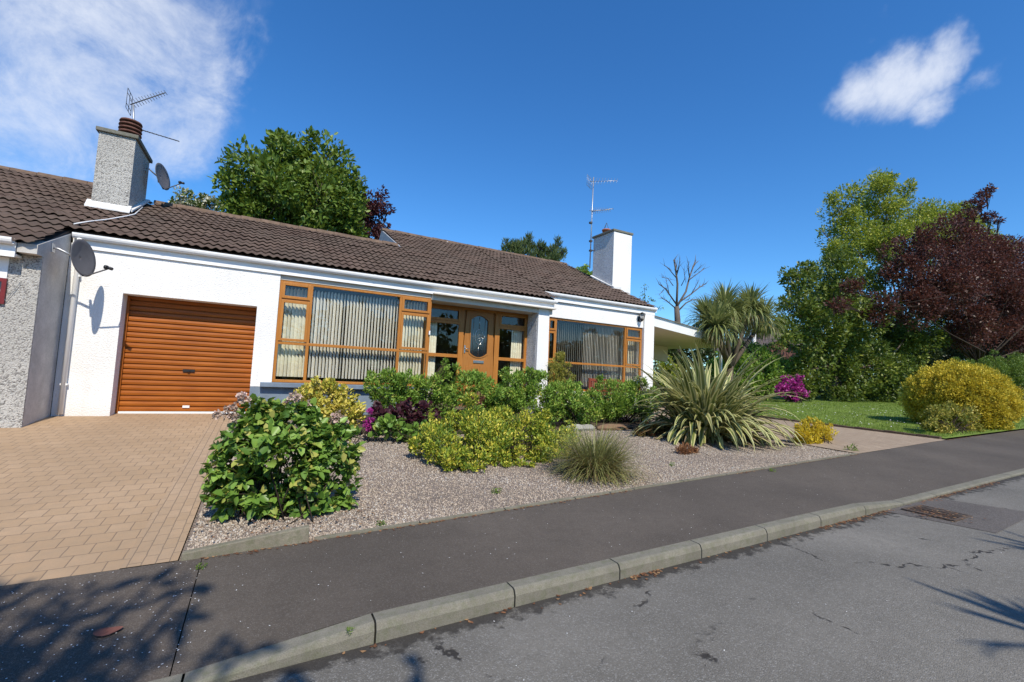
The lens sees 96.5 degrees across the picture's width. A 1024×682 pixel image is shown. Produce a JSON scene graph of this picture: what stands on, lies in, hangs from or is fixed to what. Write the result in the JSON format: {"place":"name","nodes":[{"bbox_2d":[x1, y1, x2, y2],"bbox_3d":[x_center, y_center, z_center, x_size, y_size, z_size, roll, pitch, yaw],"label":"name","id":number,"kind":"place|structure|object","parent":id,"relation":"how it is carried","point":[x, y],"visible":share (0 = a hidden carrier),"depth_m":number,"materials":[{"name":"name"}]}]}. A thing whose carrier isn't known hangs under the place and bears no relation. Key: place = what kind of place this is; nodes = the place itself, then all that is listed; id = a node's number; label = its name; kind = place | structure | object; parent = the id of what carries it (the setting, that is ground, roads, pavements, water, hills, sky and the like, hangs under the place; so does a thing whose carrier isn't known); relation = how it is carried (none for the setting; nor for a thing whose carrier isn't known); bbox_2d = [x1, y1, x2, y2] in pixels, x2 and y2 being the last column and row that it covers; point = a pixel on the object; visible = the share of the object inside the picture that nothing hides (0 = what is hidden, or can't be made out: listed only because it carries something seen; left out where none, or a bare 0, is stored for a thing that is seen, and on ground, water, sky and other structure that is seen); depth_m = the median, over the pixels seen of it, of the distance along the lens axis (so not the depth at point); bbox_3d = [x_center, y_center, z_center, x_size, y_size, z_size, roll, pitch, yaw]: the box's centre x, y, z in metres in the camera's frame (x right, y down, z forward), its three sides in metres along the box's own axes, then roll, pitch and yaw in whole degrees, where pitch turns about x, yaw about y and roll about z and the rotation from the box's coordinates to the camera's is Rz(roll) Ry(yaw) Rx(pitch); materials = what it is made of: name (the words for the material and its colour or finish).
{"place":"outdoors","nodes":[
{"label":"outdoors","id":0,"kind":"place"},
{"bbox_2d":[0,413,211,585],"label":"driveway","id":1,"kind":"structure","parent":0,"point":[80,495],"depth_m":4.69,"materials":[{"name":"beige brick"}]},
{"bbox_2d":[119,415,231,568],"bbox_3d":[-4.046,1.505,6.002,0.330,0.422,6.254,5,-5,-28],"label":"driveway edging","id":2,"kind":"object","parent":1,"relation":"on","point":[163,535],"visible":0.75,"depth_m":4.13,"materials":[{"name":"beige brick"}]},
{"bbox_2d":[0,0,1023,387],"label":"sky","id":3,"kind":"structure","parent":0,"point":[723,128],"materials":[{"name":"blue"}]},
{"bbox_2d":[4,387,1023,681],"bbox_3d":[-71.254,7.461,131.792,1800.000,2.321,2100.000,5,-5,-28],"label":"ground","id":4,"kind":"structure","parent":0,"point":[440,409],"depth_m":3.99,"materials":[{"name":"soil"}]},
{"bbox_2d":[0,117,152,427],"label":"adjoining house","id":5,"kind":"structure","parent":4,"relation":"on","point":[40,212],"depth_m":7.45,"materials":[{"name":"paint"}]},
{"bbox_2d":[0,278,19,303],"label":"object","id":6,"kind":"structure","parent":5,"relation":"in","point":[3,281],"depth_m":6.67,"materials":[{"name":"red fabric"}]},
{"bbox_2d":[51,239,113,276],"bbox_3d":[-6.885,-1.339,7.327,0.510,0.600,0.692,0,-5,37],"label":"satellite dish","id":7,"kind":"object","parent":5,"relation":"attached to","point":[82,255],"visible":1,"depth_m":7.38,"materials":[{"name":"grey metal"}]},
{"bbox_2d":[126,88,178,141],"bbox_3d":[-8.156,-5.198,10.452,0.974,1.209,0.411,5,-5,-28],"label":"television aerial","id":8,"kind":"object","parent":5,"relation":"attached to","point":[132,106],"visible":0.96,"depth_m":10.35,"materials":[{"name":"metal"}]},
{"bbox_2d":[145,163,184,189],"bbox_3d":[-8.165,-3.883,10.733,0.632,0.612,0.566,1,-4,20],"label":"satellite dish","id":9,"kind":"object","parent":5,"relation":"attached to","point":[162,176],"visible":1,"depth_m":10.82,"materials":[{"name":"grey metal"}]},
{"bbox_2d":[0,558,201,681],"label":"footpath crossing","id":10,"kind":"object","parent":4,"relation":"on","point":[26,656],"visible":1,"depth_m":2.60,"materials":[{"name":"grey asphalt"}]},
{"bbox_2d":[93,626,122,635],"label":"fallen leaf","id":11,"kind":"object","parent":10,"relation":"on","point":[104,631],"visible":1,"depth_m":2.53,"materials":[{"name":"brown plant"}]},
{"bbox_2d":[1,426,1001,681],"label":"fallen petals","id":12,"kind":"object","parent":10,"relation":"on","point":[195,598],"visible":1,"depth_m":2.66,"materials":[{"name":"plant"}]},
{"bbox_2d":[168,186,223,210],"bbox_3d":[-12.885,-2.201,18.095,1.733,7.929,1.415,3,-4,-3],"label":"tree","id":13,"kind":"object","parent":4,"relation":"on","point":[204,201],"visible":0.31,"depth_m":18.20,"materials":[{"name":"green plant"}]},
{"bbox_2d":[181,525,308,566],"bbox_3d":[-2.045,1.607,3.547,0.850,0.244,0.065,5,-5,-28],"label":"concrete edging","id":14,"kind":"object","parent":4,"relation":"on","point":[297,535],"visible":0.52,"depth_m":3.54,"materials":[{"name":"grey concrete"}]},
{"bbox_2d":[207,125,370,237],"bbox_3d":[-11.843,-4.452,24.725,7.745,13.790,8.420,4,-4,-19],"label":"broadleaf tree","id":15,"kind":"object","parent":4,"relation":"on","point":[310,189],"visible":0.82,"depth_m":22.82,"materials":[{"name":"green plant"}]},
{"bbox_2d":[51,200,657,415],"bbox_3d":[-3.669,-1.460,16.420,14.990,7.213,11.760,5,-5,-28],"label":"bungalow","id":16,"kind":"object","parent":4,"relation":"on","point":[182,309],"visible":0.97,"depth_m":9.97,"materials":[{"name":"paint"}]},
{"bbox_2d":[73,207,142,224],"bbox_3d":[-7.861,-2.513,9.134,0.217,1.145,2.490,4,-4,-19],"label":"cable","id":17,"kind":"object","parent":16,"relation":"on","point":[107,219],"visible":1,"depth_m":8.65,"materials":[{"name":"white plastic"}]},
{"bbox_2d":[115,295,256,413],"bbox_3d":[-6.210,0.256,8.841,2.170,2.274,0.083,5,-5,-28],"label":"garage door","id":18,"kind":"structure","parent":16,"relation":"in","point":[181,357],"depth_m":8.79,"materials":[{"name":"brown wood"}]},
{"bbox_2d":[272,280,431,385],"bbox_3d":[-3.433,-0.088,10.165,3.235,2.095,0.271,5,-5,-28],"label":"window","id":19,"kind":"structure","parent":16,"relation":"in","point":[299,298],"depth_m":10.04,"materials":[{"name":"brown wood"}]},
{"bbox_2d":[460,311,494,409],"bbox_3d":[-0.891,0.515,11.954,0.900,2.565,0.116,5,-5,-28],"label":"front door","id":20,"kind":"structure","parent":16,"relation":"in","point":[478,337],"depth_m":12.00,"materials":[{"name":"brown wood"}]},
{"bbox_2d":[548,317,641,392],"bbox_3d":[2.534,0.498,14.197,3.696,2.126,0.325,5,-5,-28],"label":"window","id":21,"kind":"structure","parent":16,"relation":"in","point":[626,338],"depth_m":14.31,"materials":[{"name":"brown wood"}]},
{"bbox_2d":[587,177,616,267],"bbox_3d":[3.514,-4.701,17.936,1.179,3.760,0.606,1,-4,20],"label":"television aerial","id":22,"kind":"object","parent":16,"relation":"attached to","point":[591,222],"visible":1,"depth_m":17.97,"materials":[{"name":"metal"}]},
{"bbox_2d":[638,312,645,321],"bbox_3d":[4.208,-0.781,14.802,0.207,0.313,0.266,3,-4,-1],"label":"wall lantern","id":23,"kind":"object","parent":16,"relation":"attached to","point":[641,318],"depth_m":14.81,"materials":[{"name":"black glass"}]},
{"bbox_2d":[345,177,395,239],"bbox_3d":[-9.263,-3.569,27.439,3.451,12.671,3.161,0,-5,29],"label":"copper beech tree","id":24,"kind":"object","parent":4,"relation":"on","point":[375,207],"visible":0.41,"depth_m":27.47,"materials":[{"name":"purple plant"}]},
{"bbox_2d":[179,414,848,560],"bbox_3d":[0.385,1.934,8.848,10.196,0.411,7.050,5,-5,-28],"label":"gravel bed","id":25,"kind":"object","parent":4,"relation":"on","point":[200,509],"visible":0.22,"depth_m":5.64,"materials":[{"name":"grey gravel"}]},
{"bbox_2d":[199,391,365,525],"bbox_3d":[-2.127,1.089,4.330,0.814,1.240,1.354,-1,-5,41],"label":"hydrangea","id":26,"kind":"object","parent":25,"relation":"on","point":[267,430],"visible":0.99,"depth_m":4.17,"materials":[{"name":"green plant"}]},
{"bbox_2d":[288,375,366,427],"bbox_3d":[-3.033,1.098,7.518,1.306,1.062,0.831,5,-5,-28],"label":"golden privet","id":27,"kind":"object","parent":25,"relation":"on","point":[342,402],"visible":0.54,"depth_m":7.46,"materials":[{"name":"yellow plant"}]},
{"bbox_2d":[353,407,387,445],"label":"pink flower","id":28,"kind":"object","parent":25,"relation":"on","point":[368,426],"visible":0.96,"depth_m":7.41,"materials":[{"name":"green plant"}]},
{"bbox_2d":[368,413,433,443],"bbox_3d":[-1.787,1.462,7.635,1.134,0.532,0.617,3,-4,-6],"label":"bergenia","id":29,"kind":"object","parent":25,"relation":"on","point":[391,423],"visible":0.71,"depth_m":7.50,"materials":[{"name":"green plant"}]},
{"bbox_2d":[370,397,441,438],"bbox_3d":[-1.879,1.345,8.075,1.270,0.734,0.716,5,-5,-28],"label":"heuchera","id":30,"kind":"object","parent":25,"relation":"on","point":[411,414],"visible":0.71,"depth_m":7.99,"materials":[{"name":"purple plant"}]},
{"bbox_2d":[457,391,484,430],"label":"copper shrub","id":31,"kind":"object","parent":25,"relation":"on","point":[480,399],"visible":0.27,"depth_m":8.63,"materials":[{"name":"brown plant"}]},
{"bbox_2d":[298,412,652,432],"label":"bed soil","id":32,"kind":"structure","parent":25,"relation":"on","point":[632,424],"depth_m":10.78,"materials":[{"name":"brown soil"}]},
{"bbox_2d":[362,357,460,430],"bbox_3d":[-1.911,0.995,8.829,1.926,1.467,0.884,5,-5,-28],"label":"evergreen shrub","id":33,"kind":"object","parent":32,"relation":"on","point":[397,386],"visible":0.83,"depth_m":8.71,"materials":[{"name":"green plant"}]},
{"bbox_2d":[444,362,540,423],"bbox_3d":[-0.329,1.154,9.482,2.286,1.373,1.001,5,-5,-28],"label":"evergreen shrub","id":34,"kind":"object","parent":32,"relation":"on","point":[513,395],"visible":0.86,"depth_m":9.41,"materials":[{"name":"green plant"}]},
{"bbox_2d":[547,350,575,413],"bbox_3d":[1.330,1.141,12.344,0.839,1.817,0.703,2,-4,5],"label":"dwarf conifer","id":35,"kind":"object","parent":32,"relation":"on","point":[557,370],"visible":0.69,"depth_m":12.30,"materials":[{"name":"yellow plant"}]},
{"bbox_2d":[520,365,603,426],"bbox_3d":[1.177,1.281,10.112,2.108,1.409,1.152,5,-5,-28],"label":"evergreen shrub","id":36,"kind":"object","parent":32,"relation":"on","point":[576,409],"visible":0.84,"depth_m":10.02,"materials":[{"name":"green plant"}]},
{"bbox_2d":[586,374,661,422],"bbox_3d":[2.883,1.528,11.530,2.419,1.386,1.197,5,-5,-28],"label":"evergreen shrub","id":37,"kind":"object","parent":32,"relation":"on","point":[618,403],"visible":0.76,"depth_m":11.37,"materials":[{"name":"green plant"}]},
{"bbox_2d":[632,375,656,422],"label":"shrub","id":38,"kind":"object","parent":32,"relation":"on","point":[637,382],"visible":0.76,"depth_m":11.63,"materials":[{"name":"green plant"}]},
{"bbox_2d":[406,392,582,472],"bbox_3d":[-0.006,1.421,7.317,3.330,1.202,1.800,7,-6,-45],"label":"euonymus","id":39,"kind":"object","parent":25,"relation":"on","point":[504,443],"visible":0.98,"depth_m":6.71,"materials":[{"name":"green plant"}]},
{"bbox_2d":[491,487,501,493],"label":"weed","id":40,"kind":"object","parent":25,"relation":"on","point":[496,490],"visible":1,"depth_m":5.21,"materials":[{"name":"green plant"}]},
{"bbox_2d":[567,424,594,431],"bbox_3d":[1.459,1.877,9.821,0.800,0.183,0.192,5,-5,-28],"label":"edging stone","id":41,"kind":"object","parent":25,"relation":"on","point":[592,427],"visible":0.48,"depth_m":9.80,"materials":[{"name":"white stone"}]},
{"bbox_2d":[539,418,657,490],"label":"ornamental grass","id":42,"kind":"object","parent":25,"relation":"on","point":[598,458],"depth_m":6.03,"materials":[{"name":"green plant"}]},
{"bbox_2d":[588,378,623,399],"bbox_3d":[2.992,1.669,13.736,1.360,1.045,0.570,5,-5,-28],"label":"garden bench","id":43,"kind":"object","parent":25,"relation":"on","point":[591,381],"visible":0.12,"depth_m":13.74,"materials":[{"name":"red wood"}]},
{"bbox_2d":[596,424,631,430],"bbox_3d":[2.304,1.942,10.250,1.000,0.160,0.168,5,-5,-28],"label":"edging log","id":44,"kind":"object","parent":25,"relation":"on","point":[619,426],"visible":0.84,"depth_m":10.18,"materials":[{"name":"brown wood"}]},
{"bbox_2d":[632,420,663,436],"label":"carpet plant","id":45,"kind":"object","parent":25,"relation":"on","point":[650,432],"visible":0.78,"depth_m":9.56,"materials":[{"name":"green plant"}]},
{"bbox_2d":[671,442,708,455],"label":"bronze tuft","id":46,"kind":"object","parent":25,"relation":"on","point":[685,450],"visible":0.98,"depth_m":7.88,"materials":[{"name":"brown plant"}]},
{"bbox_2d":[625,343,808,452],"bbox_3d":[4.147,1.069,9.696,3.764,2.032,3.787,5,-5,-28],"label":"flax plant","id":47,"kind":"object","parent":25,"relation":"on","point":[700,407],"visible":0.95,"depth_m":9.10,"materials":[{"name":"green plant"}]},
{"bbox_2d":[500,233,567,260],"bbox_3d":[1.652,-2.525,35.040,6.355,12.400,2.450,5,-5,-28],"label":"conifer tree","id":48,"kind":"object","parent":4,"relation":"on","point":[554,251],"visible":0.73,"depth_m":35.13,"materials":[{"name":"green plant"}]},
{"bbox_2d":[314,453,857,540],"bbox_3d":[2.354,1.904,6.097,9.238,0.388,0.055,5,-5,-30],"label":"concrete edging","id":49,"kind":"object","parent":4,"relation":"on","point":[474,513],"visible":0.35,"depth_m":4.87,"materials":[{"name":"grey concrete"}]},
{"bbox_2d":[149,468,1023,681],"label":"kerb","id":50,"kind":"structure","parent":4,"relation":"on","point":[386,625],"depth_m":3.07,"materials":[{"name":"concrete"}]},
{"bbox_2d":[171,430,1023,675],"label":"footpath","id":51,"kind":"structure","parent":4,"relation":"on","point":[279,590],"depth_m":3.85,"materials":[{"name":"grey asphalt"}]},
{"bbox_2d":[196,561,207,569],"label":"weed","id":52,"kind":"object","parent":51,"relation":"on","point":[199,564],"visible":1,"depth_m":3.23,"materials":[{"name":"green plant"}]},
{"bbox_2d":[653,316,732,373],"bbox_3d":[5.436,1.186,20.992,7.007,3.275,9.348,5,-5,-28],"label":"carport","id":53,"kind":"object","parent":4,"relation":"on","point":[668,334],"visible":0.14,"depth_m":18.66,"materials":[{"name":"white paint"}]},
{"bbox_2d":[653,340,771,389],"bbox_3d":[17.570,1.837,40.081,17.185,5.487,3.441,5,-5,-28],"label":"boundary hedge","id":54,"kind":"object","parent":4,"relation":"on","point":[708,352],"visible":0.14,"depth_m":38.45,"materials":[{"name":"green plant"}]},
{"bbox_2d":[715,330,819,377],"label":"distant house","id":55,"kind":"structure","parent":4,"relation":"on","point":[784,353],"depth_m":60.40,"materials":[{"name":"white paint"}]},
{"bbox_2d":[789,415,838,445],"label":"yellow shrub","id":56,"kind":"object","parent":4,"relation":"on","point":[817,432],"visible":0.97,"depth_m":9.51,"materials":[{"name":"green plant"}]},
{"bbox_2d":[754,416,941,441],"bbox_3d":[8.240,2.442,13.957,0.120,0.200,7.472,5,-5,-28],"label":"brick edging","id":57,"kind":"object","parent":4,"relation":"on","point":[890,431],"visible":0.24,"depth_m":11.86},
{"bbox_2d":[787,331,1023,398],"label":"dark hedge","id":58,"kind":"object","parent":4,"relation":"on","point":[821,391],"visible":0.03,"depth_m":32.43,"materials":[{"name":"green plant"}]},
{"bbox_2d":[814,167,1020,319],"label":"lime green tree","id":59,"kind":"object","parent":4,"relation":"on","point":[874,234],"visible":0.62,"depth_m":42.94,"materials":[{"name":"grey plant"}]},
{"bbox_2d":[864,314,1020,399],"bbox_3d":[42.341,0.151,39.756,38.926,11.186,7.726,5,-5,-31],"label":"laurel","id":60,"kind":"object","parent":4,"relation":"on","point":[937,355],"visible":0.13,"depth_m":32.83,"materials":[{"name":"green plant"}]},
{"bbox_2d":[230,474,1023,681],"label":"road","id":61,"kind":"structure","parent":0,"point":[937,616],"depth_m":2.91,"materials":[{"name":"grey asphalt"}]},
{"bbox_2d":[187,435,999,653],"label":"leaf litter","id":62,"kind":"object","parent":61,"relation":"on","point":[590,588],"visible":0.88,"depth_m":4.23,"materials":[{"name":"brown plant"}]},
{"bbox_2d":[901,504,971,521],"bbox_3d":[4.976,2.022,5.356,0.500,0.036,0.480,5,-5,-28],"label":"drain grate","id":63,"kind":"object","parent":61,"relation":"on","point":[917,510],"visible":0.85,"depth_m":5.32,"materials":[{"name":"metal"}]},
{"bbox_2d":[885,498,1023,532],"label":"road patch","id":64,"kind":"object","parent":61,"relation":"on","point":[997,519],"visible":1,"depth_m":5.33,"materials":[{"name":"grey asphalt"}]},
{"bbox_2d":[629,408,942,453],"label":"side driveway","id":65,"kind":"structure","parent":0,"point":[865,441],"depth_m":10.32,"materials":[{"name":"grey concrete"}]},
{"bbox_2d":[844,443,858,450],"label":"weed","id":66,"kind":"object","parent":65,"relation":"on","point":[849,447],"visible":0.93,"depth_m":8.75,"materials":[{"name":"green plant"}]},
{"bbox_2d":[652,389,1023,437],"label":"lawn","id":67,"kind":"structure","parent":0,"point":[874,417],"depth_m":16.16,"materials":[{"name":"green plant"}]},
{"bbox_2d":[574,264,592,274],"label":"garden tree","id":68,"kind":"object","parent":67,"relation":"on","point":[584,269],"visible":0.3,"depth_m":33.69,"materials":[{"name":"green plant"}]},
{"bbox_2d":[639,284,662,309],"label":"sapling","id":69,"kind":"object","parent":67,"relation":"on","point":[648,296],"visible":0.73,"depth_m":32.55,"materials":[{"name":"green plant"}]},
{"bbox_2d":[653,355,682,391],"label":"garden shrub","id":70,"kind":"object","parent":67,"relation":"on","point":[666,368],"visible":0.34,"depth_m":31.70,"materials":[{"name":"green plant"}]},
{"bbox_2d":[657,256,707,363],"bbox_3d":[14.501,-1.781,38.277,7.318,11.958,1.598,5,-5,-28],"label":"pollarded tree","id":71,"kind":"object","parent":67,"relation":"on","point":[677,309],"visible":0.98,"depth_m":38.32,"materials":[{"name":"brown plant"}]},
{"bbox_2d":[684,280,793,381],"bbox_3d":[9.362,0.147,19.100,6.354,5.411,3.312,6,-5,-37],"label":"cabbage palm","id":72,"kind":"object","parent":67,"relation":"on","point":[727,315],"visible":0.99,"depth_m":18.54,"materials":[{"name":"green plant"}]},
{"bbox_2d":[704,341,803,399],"bbox_3d":[12.755,1.531,23.846,7.090,3.203,2.079,5,-5,-28],"label":"leafy shrub","id":73,"kind":"object","parent":67,"relation":"on","point":[763,376],"visible":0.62,"depth_m":23.44,"materials":[{"name":"green plant"}]},
{"bbox_2d":[774,373,809,402],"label":"rhododendron","id":74,"kind":"object","parent":67,"relation":"on","point":[792,386],"visible":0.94,"depth_m":22.09,"materials":[{"name":"purple plant"}]},
{"bbox_2d":[775,403,908,426],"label":"daisies","id":75,"kind":"object","parent":67,"relation":"on","point":[844,417],"visible":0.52,"depth_m":16.88,"materials":[{"name":"white plant"}]},
{"bbox_2d":[769,243,952,402],"bbox_3d":[20.027,-0.841,28.210,16.930,9.406,7.081,5,-5,-28],"label":"bushy tree","id":76,"kind":"object","parent":67,"relation":"on","point":[843,352],"visible":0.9,"depth_m":25.36,"materials":[{"name":"green plant"}]},
{"bbox_2d":[823,182,1023,365],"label":"red maple","id":77,"kind":"object","parent":67,"relation":"on","point":[980,281],"visible":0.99,"depth_m":27.83,"materials":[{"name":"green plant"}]},
{"bbox_2d":[917,400,987,435],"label":"variegated shrub","id":78,"kind":"object","parent":67,"relation":"on","point":[965,415],"visible":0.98,"depth_m":11.83,"materials":[{"name":"green plant"}]},
{"bbox_2d":[895,358,1023,430],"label":"golden dome","id":79,"kind":"structure","parent":67,"relation":"on","point":[993,395],"depth_m":12.90,"materials":[{"name":"yellow plant"}]},
{"bbox_2d":[951,349,1023,397],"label":"clipped hedge","id":80,"kind":"object","parent":67,"relation":"on","point":[1007,368],"visible":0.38,"depth_m":22.07,"materials":[{"name":"green plant"}]}
]}

